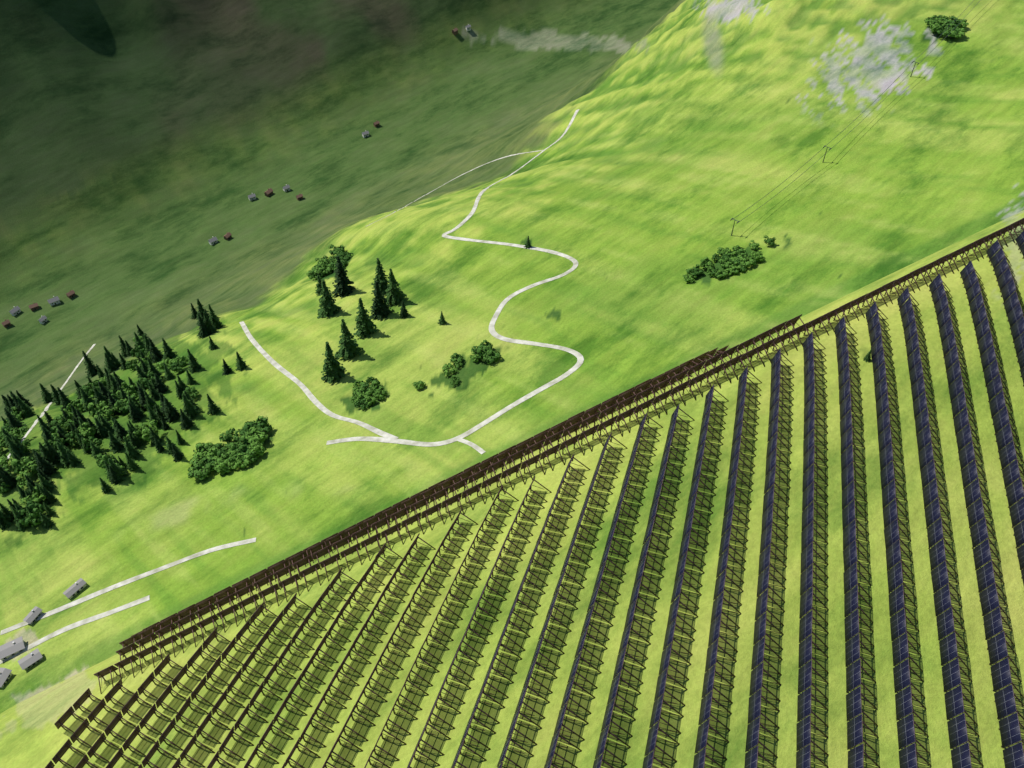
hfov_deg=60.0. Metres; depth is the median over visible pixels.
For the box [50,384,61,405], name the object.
wood conifer
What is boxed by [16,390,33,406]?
wood conifer
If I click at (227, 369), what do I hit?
wood conifer
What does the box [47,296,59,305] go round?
house
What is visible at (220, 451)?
shrub
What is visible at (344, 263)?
shrub
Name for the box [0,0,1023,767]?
terrain ground
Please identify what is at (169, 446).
wood conifer
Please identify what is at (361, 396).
shrub
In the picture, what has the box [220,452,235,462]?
shrub
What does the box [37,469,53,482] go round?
wood conifer
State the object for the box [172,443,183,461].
wood conifer
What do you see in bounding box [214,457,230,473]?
deciduous tree
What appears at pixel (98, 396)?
wood conifer
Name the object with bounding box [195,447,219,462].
deciduous tree
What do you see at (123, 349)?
wood conifer
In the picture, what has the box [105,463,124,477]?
broadleaf wood
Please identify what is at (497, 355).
shrub
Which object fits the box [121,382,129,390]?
broadleaf wood
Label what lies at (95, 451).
wood conifer
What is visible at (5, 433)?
wood conifer
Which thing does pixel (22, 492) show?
wood conifer
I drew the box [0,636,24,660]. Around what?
house
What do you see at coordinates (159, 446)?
wood conifer
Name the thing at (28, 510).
wood conifer
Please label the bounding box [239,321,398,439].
road track
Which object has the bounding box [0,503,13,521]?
wood conifer
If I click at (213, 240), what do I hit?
house
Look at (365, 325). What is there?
conifer
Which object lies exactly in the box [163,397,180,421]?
wood conifer
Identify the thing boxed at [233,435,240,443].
shrub
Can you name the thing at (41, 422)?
wood conifer
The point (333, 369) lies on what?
conifer
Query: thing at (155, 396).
wood conifer
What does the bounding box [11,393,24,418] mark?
wood conifer
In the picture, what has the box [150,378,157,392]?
wood conifer
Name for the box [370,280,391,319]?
conifer
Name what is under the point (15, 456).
wood conifer
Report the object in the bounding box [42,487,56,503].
wood conifer
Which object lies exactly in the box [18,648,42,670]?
house
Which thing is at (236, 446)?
shrub
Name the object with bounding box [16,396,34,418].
wood conifer
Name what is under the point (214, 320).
wood conifer
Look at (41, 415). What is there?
wood path
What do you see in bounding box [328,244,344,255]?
shrub
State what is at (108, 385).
wood conifer
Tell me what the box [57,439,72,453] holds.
wood conifer
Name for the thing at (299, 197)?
house
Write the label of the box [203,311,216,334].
wood conifer
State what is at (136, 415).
wood conifer
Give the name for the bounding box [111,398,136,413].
broadleaf wood
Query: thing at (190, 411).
wood conifer
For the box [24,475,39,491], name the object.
wood conifer
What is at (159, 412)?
wood conifer
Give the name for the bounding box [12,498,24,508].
wood conifer
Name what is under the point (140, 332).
wood conifer
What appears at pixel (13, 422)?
wood conifer
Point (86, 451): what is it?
wood conifer
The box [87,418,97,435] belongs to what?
wood conifer
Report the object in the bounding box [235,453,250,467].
deciduous tree
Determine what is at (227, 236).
house
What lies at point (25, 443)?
broadleaf wood
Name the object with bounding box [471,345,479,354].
shrub
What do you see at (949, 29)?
shrub
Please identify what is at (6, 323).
house
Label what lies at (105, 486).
wood conifer
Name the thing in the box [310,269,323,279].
shrub
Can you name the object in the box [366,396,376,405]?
shrub
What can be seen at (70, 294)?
house
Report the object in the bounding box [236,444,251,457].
shrub
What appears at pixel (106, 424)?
wood conifer
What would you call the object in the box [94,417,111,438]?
wood conifer
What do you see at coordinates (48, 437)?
wood conifer
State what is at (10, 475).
wood conifer
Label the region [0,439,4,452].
broadleaf wood
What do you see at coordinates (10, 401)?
wood conifer
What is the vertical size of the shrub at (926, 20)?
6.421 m
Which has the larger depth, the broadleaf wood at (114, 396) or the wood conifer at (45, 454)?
the broadleaf wood at (114, 396)
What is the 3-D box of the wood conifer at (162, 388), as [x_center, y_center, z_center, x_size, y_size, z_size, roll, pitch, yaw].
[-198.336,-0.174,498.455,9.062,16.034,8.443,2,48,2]
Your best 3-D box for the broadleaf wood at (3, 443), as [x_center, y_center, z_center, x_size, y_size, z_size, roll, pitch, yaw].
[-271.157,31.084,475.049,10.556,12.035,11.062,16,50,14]
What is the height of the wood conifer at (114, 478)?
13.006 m
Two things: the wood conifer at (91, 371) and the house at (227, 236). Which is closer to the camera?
the wood conifer at (91, 371)
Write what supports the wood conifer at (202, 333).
on the terrain ground
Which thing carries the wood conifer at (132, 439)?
on the terrain ground
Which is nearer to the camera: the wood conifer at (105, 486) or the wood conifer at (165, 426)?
the wood conifer at (105, 486)
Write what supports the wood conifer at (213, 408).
on the terrain ground
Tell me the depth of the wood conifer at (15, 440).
457.35 m
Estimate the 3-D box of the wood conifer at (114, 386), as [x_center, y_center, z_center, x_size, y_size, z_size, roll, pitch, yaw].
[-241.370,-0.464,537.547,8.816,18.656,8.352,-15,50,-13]
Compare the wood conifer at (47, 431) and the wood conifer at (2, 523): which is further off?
the wood conifer at (47, 431)
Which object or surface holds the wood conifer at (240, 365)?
on the terrain ground
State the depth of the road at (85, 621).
359.31 m
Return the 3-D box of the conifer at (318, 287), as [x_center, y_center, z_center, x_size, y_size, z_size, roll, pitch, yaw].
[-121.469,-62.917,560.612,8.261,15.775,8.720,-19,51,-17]
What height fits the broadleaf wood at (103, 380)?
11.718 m
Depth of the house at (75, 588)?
373.03 m
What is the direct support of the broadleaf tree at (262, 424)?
on the terrain ground
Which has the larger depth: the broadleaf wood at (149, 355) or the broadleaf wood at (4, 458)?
the broadleaf wood at (149, 355)
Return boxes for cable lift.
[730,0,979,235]
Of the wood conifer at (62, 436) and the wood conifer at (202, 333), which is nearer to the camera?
the wood conifer at (62, 436)
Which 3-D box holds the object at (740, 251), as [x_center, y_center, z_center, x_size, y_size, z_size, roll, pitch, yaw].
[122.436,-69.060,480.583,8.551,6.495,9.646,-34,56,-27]
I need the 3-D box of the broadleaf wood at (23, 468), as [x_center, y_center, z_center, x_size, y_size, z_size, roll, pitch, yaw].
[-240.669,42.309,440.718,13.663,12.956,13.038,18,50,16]
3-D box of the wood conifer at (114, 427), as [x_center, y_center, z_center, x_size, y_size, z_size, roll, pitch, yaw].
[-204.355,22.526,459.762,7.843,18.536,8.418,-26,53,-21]
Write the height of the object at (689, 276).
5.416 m
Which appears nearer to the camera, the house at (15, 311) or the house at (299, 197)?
the house at (15, 311)
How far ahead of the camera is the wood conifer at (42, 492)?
419.92 m
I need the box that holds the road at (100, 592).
[0,538,255,634]
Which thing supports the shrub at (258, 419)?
on the terrain ground
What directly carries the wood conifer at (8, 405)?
on the terrain ground
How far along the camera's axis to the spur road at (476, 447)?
401.03 m
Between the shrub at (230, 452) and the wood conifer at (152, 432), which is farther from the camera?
the wood conifer at (152, 432)
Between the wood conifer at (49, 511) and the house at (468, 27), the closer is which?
the wood conifer at (49, 511)
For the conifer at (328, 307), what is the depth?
522.92 m
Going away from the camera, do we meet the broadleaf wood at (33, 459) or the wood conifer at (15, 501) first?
the wood conifer at (15, 501)
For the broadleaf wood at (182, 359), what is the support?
on the terrain ground
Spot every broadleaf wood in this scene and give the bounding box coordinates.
[0,424,18,436]
[0,429,15,448]
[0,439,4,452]
[0,454,9,465]
[0,482,10,493]
[1,464,11,474]
[7,407,25,420]
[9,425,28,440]
[10,440,30,453]
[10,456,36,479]
[15,456,39,471]
[16,476,29,489]
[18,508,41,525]
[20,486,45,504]
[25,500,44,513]
[42,432,59,447]
[48,436,65,450]
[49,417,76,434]
[53,409,72,419]
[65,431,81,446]
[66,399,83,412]
[77,426,93,439]
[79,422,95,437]
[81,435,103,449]
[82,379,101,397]
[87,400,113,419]
[96,374,112,385]
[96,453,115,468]
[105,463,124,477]
[108,393,121,406]
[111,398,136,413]
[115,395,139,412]
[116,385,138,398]
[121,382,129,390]
[125,359,138,370]
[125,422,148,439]
[130,345,145,357]
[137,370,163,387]
[138,358,147,368]
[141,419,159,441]
[143,401,154,408]
[146,351,153,360]
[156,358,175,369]
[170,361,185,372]
[176,356,188,364]
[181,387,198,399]
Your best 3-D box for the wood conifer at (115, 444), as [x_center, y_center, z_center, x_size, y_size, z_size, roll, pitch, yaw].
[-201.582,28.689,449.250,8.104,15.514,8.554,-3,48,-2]
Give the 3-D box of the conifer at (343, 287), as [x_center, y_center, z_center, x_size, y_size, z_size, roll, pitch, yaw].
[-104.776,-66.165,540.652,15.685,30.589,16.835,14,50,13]
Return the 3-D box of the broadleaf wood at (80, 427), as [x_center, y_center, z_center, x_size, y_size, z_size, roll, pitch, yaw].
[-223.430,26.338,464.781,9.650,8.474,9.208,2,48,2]
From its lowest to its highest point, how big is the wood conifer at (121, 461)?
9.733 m
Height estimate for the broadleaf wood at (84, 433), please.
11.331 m
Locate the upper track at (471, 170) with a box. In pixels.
[367,150,542,225]
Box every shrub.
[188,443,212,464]
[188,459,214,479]
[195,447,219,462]
[198,442,212,448]
[202,456,214,471]
[208,443,224,452]
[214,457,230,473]
[216,447,230,458]
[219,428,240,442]
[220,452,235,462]
[224,443,236,451]
[227,448,237,456]
[228,442,245,460]
[229,459,239,469]
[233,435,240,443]
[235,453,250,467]
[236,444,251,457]
[239,431,259,444]
[240,422,255,435]
[240,450,257,462]
[244,415,262,425]
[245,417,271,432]
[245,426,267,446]
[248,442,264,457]
[249,428,267,438]
[306,264,327,279]
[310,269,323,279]
[318,262,332,273]
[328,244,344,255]
[331,257,347,267]
[337,251,352,261]
[350,395,359,402]
[352,386,369,398]
[353,380,365,391]
[354,398,368,409]
[356,393,369,403]
[362,376,379,390]
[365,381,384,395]
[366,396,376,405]
[374,389,387,399]
[413,380,425,388]
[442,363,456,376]
[450,353,463,362]
[450,375,460,384]
[453,358,462,367]
[469,352,479,361]
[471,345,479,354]
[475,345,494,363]
[480,340,492,348]
[485,350,500,361]
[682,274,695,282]
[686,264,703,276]
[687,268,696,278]
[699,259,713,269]
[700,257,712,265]
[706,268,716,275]
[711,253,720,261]
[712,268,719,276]
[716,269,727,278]
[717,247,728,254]
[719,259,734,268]
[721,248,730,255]
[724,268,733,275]
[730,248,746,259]
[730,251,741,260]
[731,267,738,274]
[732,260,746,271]
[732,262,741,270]
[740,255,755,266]
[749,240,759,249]
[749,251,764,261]
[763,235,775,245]
[924,17,932,25]
[929,20,943,33]
[934,17,949,23]
[936,26,950,36]
[943,15,960,27]
[944,24,957,37]
[948,27,965,38]
[952,24,966,34]
[958,19,968,27]
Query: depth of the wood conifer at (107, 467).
425.27 m
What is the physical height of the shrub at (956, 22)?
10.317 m
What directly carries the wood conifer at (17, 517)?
on the terrain ground
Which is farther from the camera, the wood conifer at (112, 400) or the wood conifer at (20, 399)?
the wood conifer at (20, 399)
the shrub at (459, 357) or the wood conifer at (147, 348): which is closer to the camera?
the shrub at (459, 357)
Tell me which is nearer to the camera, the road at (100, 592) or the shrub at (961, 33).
the road at (100, 592)
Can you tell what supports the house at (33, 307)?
on the terrain ground
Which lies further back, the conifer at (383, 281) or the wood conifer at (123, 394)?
the conifer at (383, 281)
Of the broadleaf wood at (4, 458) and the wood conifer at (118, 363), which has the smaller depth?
the broadleaf wood at (4, 458)
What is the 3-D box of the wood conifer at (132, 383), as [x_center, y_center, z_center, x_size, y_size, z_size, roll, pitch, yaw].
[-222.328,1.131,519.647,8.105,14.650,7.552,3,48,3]
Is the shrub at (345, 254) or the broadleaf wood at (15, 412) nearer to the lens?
the broadleaf wood at (15, 412)
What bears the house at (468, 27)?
on the terrain ground
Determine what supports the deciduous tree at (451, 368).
on the terrain ground
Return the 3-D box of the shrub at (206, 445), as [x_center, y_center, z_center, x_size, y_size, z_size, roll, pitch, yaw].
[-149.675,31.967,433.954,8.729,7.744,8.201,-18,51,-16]
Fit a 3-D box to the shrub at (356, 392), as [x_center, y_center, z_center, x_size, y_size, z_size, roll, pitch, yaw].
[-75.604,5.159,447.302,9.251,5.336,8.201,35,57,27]
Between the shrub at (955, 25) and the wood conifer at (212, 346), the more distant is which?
the shrub at (955, 25)
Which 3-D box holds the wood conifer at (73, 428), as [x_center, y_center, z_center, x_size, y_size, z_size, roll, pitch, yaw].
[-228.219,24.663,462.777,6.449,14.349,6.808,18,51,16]
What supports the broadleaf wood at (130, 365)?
on the terrain ground
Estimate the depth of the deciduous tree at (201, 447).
429.35 m
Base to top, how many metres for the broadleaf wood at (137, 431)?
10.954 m
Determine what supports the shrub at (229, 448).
on the terrain ground
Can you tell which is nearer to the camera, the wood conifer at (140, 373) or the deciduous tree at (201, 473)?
the deciduous tree at (201, 473)
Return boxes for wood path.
[6,344,94,461]
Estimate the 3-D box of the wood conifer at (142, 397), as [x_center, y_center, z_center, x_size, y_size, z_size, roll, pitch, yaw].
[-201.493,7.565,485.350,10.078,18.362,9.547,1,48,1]
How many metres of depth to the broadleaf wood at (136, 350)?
615.08 m
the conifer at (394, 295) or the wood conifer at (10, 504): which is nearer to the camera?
the wood conifer at (10, 504)
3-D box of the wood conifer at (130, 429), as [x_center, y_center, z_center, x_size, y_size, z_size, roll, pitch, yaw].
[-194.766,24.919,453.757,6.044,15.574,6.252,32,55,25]
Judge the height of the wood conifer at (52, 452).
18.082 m
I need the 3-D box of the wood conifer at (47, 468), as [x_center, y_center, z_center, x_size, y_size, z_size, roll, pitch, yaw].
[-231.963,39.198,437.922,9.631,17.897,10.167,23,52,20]
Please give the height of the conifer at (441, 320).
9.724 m
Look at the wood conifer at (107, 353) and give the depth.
616.03 m
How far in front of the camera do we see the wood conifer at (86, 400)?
515.63 m
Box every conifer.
[0,466,17,481]
[0,470,16,489]
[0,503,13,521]
[0,508,13,528]
[0,519,7,529]
[1,395,10,414]
[1,428,17,450]
[4,400,11,414]
[4,408,26,430]
[5,435,28,458]
[7,394,15,413]
[7,499,16,518]
[9,391,33,409]
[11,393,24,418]
[11,435,30,454]
[11,507,30,530]
[12,452,19,460]
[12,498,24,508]
[14,503,25,515]
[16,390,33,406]
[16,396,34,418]
[17,485,25,498]
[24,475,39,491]
[25,505,32,512]
[27,482,35,492]
[32,449,44,459]
[35,452,57,476]
[36,415,52,438]
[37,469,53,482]
[37,473,55,491]
[38,486,54,504]
[39,383,53,403]
[39,442,55,464]
[39,512,53,528]
[41,426,50,439]
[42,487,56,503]
[43,438,59,464]
[43,502,54,515]
[44,411,54,426]
[44,431,50,440]
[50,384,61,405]
[56,424,68,435]
[56,441,77,466]
[57,387,75,410]
[57,430,68,445]
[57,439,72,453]
[66,450,81,467]
[70,404,86,420]
[70,422,79,440]
[74,380,82,398]
[75,429,83,448]
[76,409,87,421]
[80,387,94,411]
[81,438,91,453]
[82,351,98,377]
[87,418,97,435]
[90,441,102,458]
[93,386,107,404]
[94,387,108,405]
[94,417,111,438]
[96,364,104,379]
[98,381,111,400]
[99,414,113,431]
[100,477,112,493]
[103,346,117,368]
[104,353,118,372]
[104,367,114,389]
[104,460,110,479]
[107,393,120,415]
[108,373,117,394]
[108,431,124,453]
[108,458,127,482]
[109,465,122,484]
[111,352,120,365]
[111,416,123,438]
[113,371,124,383]
[113,419,128,441]
[118,335,127,358]
[118,456,126,468]
[119,353,126,369]
[119,386,127,398]
[123,436,141,459]
[124,452,138,471]
[125,340,134,356]
[127,422,134,442]
[128,377,138,391]
[128,396,144,416]
[129,402,142,423]
[129,432,140,448]
[132,433,143,446]
[133,332,146,354]
[135,364,147,391]
[136,382,151,405]
[137,324,146,336]
[138,387,154,410]
[140,350,148,363]
[140,359,148,373]
[143,334,150,354]
[144,390,158,409]
[147,357,162,381]
[147,404,161,428]
[148,338,162,362]
[148,381,159,400]
[149,426,162,444]
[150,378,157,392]
[154,373,168,393]
[154,404,165,420]
[154,435,164,452]
[159,393,172,413]
[160,416,168,430]
[161,338,176,359]
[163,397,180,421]
[164,366,173,380]
[165,436,178,454]
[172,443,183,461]
[175,380,182,398]
[175,430,185,444]
[177,375,187,390]
[179,409,193,429]
[181,393,199,418]
[184,390,198,408]
[185,368,194,384]
[187,349,201,373]
[190,303,197,319]
[196,299,209,325]
[197,314,211,338]
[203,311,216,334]
[207,394,220,414]
[208,304,225,329]
[209,336,217,350]
[222,359,231,375]
[235,352,246,370]
[315,275,322,295]
[317,278,340,317]
[321,341,346,383]
[331,256,354,296]
[334,319,362,360]
[353,297,376,337]
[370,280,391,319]
[371,258,389,293]
[385,269,406,305]
[399,300,408,317]
[437,311,446,324]
[524,236,530,248]
[863,350,870,361]
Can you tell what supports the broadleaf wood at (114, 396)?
on the terrain ground
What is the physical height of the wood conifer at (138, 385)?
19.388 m
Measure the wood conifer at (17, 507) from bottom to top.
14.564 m
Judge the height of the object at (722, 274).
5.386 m
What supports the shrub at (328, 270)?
on the terrain ground
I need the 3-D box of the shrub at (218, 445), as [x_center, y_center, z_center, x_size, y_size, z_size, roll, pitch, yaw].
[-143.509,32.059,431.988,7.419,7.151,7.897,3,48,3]
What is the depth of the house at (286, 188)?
941.24 m
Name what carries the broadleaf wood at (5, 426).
on the terrain ground
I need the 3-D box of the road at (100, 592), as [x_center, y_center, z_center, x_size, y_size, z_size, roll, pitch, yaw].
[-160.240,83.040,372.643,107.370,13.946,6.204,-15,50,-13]
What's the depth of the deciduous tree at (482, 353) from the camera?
448.64 m
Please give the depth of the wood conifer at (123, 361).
600.57 m
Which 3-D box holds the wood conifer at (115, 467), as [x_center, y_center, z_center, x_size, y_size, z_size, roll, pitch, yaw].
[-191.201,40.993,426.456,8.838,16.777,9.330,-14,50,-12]
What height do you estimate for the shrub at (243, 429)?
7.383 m
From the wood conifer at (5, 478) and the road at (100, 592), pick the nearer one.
the road at (100, 592)
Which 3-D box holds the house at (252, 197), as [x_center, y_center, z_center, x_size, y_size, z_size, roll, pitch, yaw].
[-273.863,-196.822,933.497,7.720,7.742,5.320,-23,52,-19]
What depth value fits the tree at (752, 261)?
472.98 m
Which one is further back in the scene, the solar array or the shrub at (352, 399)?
the shrub at (352, 399)
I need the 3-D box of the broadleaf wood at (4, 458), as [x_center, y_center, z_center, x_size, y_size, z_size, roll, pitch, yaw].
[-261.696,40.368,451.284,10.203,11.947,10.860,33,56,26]
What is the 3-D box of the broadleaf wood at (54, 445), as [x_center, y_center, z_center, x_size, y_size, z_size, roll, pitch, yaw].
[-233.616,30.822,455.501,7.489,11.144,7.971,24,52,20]
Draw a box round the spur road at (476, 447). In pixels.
[457,438,485,453]
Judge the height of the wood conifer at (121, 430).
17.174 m
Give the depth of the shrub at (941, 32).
658.86 m
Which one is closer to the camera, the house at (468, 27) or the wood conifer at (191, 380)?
the wood conifer at (191, 380)
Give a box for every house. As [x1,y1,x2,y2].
[0,636,24,660]
[2,319,10,327]
[9,306,20,315]
[18,648,42,670]
[29,302,38,310]
[39,315,47,323]
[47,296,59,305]
[66,290,75,298]
[208,237,217,245]
[223,232,231,239]
[248,193,255,200]
[264,188,272,196]
[282,184,289,191]
[296,193,302,199]
[362,130,368,137]
[373,120,379,127]
[452,27,457,34]
[465,24,470,30]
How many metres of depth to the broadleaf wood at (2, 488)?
434.28 m
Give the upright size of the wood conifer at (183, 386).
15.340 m
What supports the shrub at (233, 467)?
on the terrain ground
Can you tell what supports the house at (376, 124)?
on the terrain ground
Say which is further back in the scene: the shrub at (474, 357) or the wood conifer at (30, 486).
the shrub at (474, 357)
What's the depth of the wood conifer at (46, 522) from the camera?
408.44 m
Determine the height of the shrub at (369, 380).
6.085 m
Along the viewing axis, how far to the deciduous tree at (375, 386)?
444.48 m
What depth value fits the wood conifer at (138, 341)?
619.32 m
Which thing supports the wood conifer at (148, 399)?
on the terrain ground
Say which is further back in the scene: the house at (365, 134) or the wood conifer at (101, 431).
the house at (365, 134)
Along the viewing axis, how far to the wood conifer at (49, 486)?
427.68 m
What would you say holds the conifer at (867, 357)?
on the terrain ground
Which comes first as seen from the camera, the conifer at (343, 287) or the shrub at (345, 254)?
the conifer at (343, 287)
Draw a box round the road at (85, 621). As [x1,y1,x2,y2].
[0,595,149,663]
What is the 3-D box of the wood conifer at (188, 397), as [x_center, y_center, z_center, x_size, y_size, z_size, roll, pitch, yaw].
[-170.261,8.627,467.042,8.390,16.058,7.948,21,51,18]
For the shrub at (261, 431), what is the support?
on the terrain ground
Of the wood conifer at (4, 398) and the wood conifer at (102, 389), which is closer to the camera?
the wood conifer at (102, 389)
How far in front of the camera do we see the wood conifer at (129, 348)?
672.13 m
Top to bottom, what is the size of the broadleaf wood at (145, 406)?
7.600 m
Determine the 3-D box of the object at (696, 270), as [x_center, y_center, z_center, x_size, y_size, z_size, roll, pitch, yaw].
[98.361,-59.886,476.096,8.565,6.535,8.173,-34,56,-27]
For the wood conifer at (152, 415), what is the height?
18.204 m
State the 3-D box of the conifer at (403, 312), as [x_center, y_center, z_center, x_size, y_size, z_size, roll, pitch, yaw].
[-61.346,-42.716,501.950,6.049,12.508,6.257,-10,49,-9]
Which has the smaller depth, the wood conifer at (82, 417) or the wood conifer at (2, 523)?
the wood conifer at (2, 523)
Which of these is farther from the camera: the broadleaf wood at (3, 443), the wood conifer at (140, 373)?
the wood conifer at (140, 373)
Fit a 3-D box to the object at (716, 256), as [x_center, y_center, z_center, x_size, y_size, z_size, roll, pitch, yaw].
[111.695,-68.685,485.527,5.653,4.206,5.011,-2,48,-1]
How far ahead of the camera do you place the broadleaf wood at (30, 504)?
413.00 m
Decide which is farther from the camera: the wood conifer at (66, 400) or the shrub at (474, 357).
the wood conifer at (66, 400)
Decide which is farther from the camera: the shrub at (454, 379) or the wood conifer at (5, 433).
the wood conifer at (5, 433)
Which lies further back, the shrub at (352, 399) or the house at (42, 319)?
the house at (42, 319)
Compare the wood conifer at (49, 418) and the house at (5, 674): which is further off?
the wood conifer at (49, 418)
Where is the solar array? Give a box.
[45,218,1023,767]
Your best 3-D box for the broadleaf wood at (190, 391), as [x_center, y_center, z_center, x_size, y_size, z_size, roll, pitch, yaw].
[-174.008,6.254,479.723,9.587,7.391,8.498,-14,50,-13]
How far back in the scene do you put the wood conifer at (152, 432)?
448.84 m
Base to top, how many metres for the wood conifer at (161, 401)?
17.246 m
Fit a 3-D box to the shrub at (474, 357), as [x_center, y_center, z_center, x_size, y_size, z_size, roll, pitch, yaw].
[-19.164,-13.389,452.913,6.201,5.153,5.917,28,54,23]
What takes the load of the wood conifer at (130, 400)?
on the terrain ground
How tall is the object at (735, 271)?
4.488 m
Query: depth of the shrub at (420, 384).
442.31 m
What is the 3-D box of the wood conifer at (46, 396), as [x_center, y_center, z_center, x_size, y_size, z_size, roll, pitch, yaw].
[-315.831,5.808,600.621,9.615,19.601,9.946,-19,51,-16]
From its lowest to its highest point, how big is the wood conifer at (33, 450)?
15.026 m
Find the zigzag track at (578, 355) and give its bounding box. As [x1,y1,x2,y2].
[326,109,583,446]
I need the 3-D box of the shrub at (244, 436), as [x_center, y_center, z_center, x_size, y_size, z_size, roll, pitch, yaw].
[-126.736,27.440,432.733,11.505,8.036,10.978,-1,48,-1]
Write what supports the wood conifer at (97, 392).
on the terrain ground
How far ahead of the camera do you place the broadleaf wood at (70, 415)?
492.50 m
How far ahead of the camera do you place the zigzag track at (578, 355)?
453.32 m
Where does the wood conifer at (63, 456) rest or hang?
on the terrain ground
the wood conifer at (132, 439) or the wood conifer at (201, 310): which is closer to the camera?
the wood conifer at (132, 439)
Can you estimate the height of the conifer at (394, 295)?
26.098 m
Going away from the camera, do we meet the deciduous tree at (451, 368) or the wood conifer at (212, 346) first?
the deciduous tree at (451, 368)
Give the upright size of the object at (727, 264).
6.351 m
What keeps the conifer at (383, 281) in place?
on the terrain ground
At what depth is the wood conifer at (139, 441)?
450.97 m
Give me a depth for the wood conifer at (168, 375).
515.35 m
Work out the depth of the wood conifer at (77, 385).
577.30 m
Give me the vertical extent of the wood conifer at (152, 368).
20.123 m
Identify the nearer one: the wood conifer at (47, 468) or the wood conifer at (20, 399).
the wood conifer at (47, 468)
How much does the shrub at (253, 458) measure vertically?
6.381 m
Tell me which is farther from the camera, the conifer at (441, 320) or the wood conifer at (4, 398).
the wood conifer at (4, 398)
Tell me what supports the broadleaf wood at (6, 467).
on the terrain ground
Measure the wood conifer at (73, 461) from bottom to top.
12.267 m
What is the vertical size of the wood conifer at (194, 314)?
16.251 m
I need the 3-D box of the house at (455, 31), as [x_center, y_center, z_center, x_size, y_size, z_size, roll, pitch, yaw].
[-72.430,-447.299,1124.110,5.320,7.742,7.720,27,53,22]
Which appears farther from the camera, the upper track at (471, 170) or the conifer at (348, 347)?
the upper track at (471, 170)
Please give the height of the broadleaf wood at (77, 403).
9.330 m
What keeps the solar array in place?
on the terrain ground
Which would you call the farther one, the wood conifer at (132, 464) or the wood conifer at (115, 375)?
the wood conifer at (115, 375)
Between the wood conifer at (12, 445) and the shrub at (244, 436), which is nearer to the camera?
the shrub at (244, 436)
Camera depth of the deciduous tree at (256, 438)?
429.21 m
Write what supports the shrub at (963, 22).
on the terrain ground
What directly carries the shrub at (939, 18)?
on the terrain ground
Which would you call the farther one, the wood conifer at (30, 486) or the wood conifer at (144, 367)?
the wood conifer at (144, 367)
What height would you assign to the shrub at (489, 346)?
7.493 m
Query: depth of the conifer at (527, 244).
539.42 m
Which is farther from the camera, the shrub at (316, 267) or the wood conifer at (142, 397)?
the shrub at (316, 267)
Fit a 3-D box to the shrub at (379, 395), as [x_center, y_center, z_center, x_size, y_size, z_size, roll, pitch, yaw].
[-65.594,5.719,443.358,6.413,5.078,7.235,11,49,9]

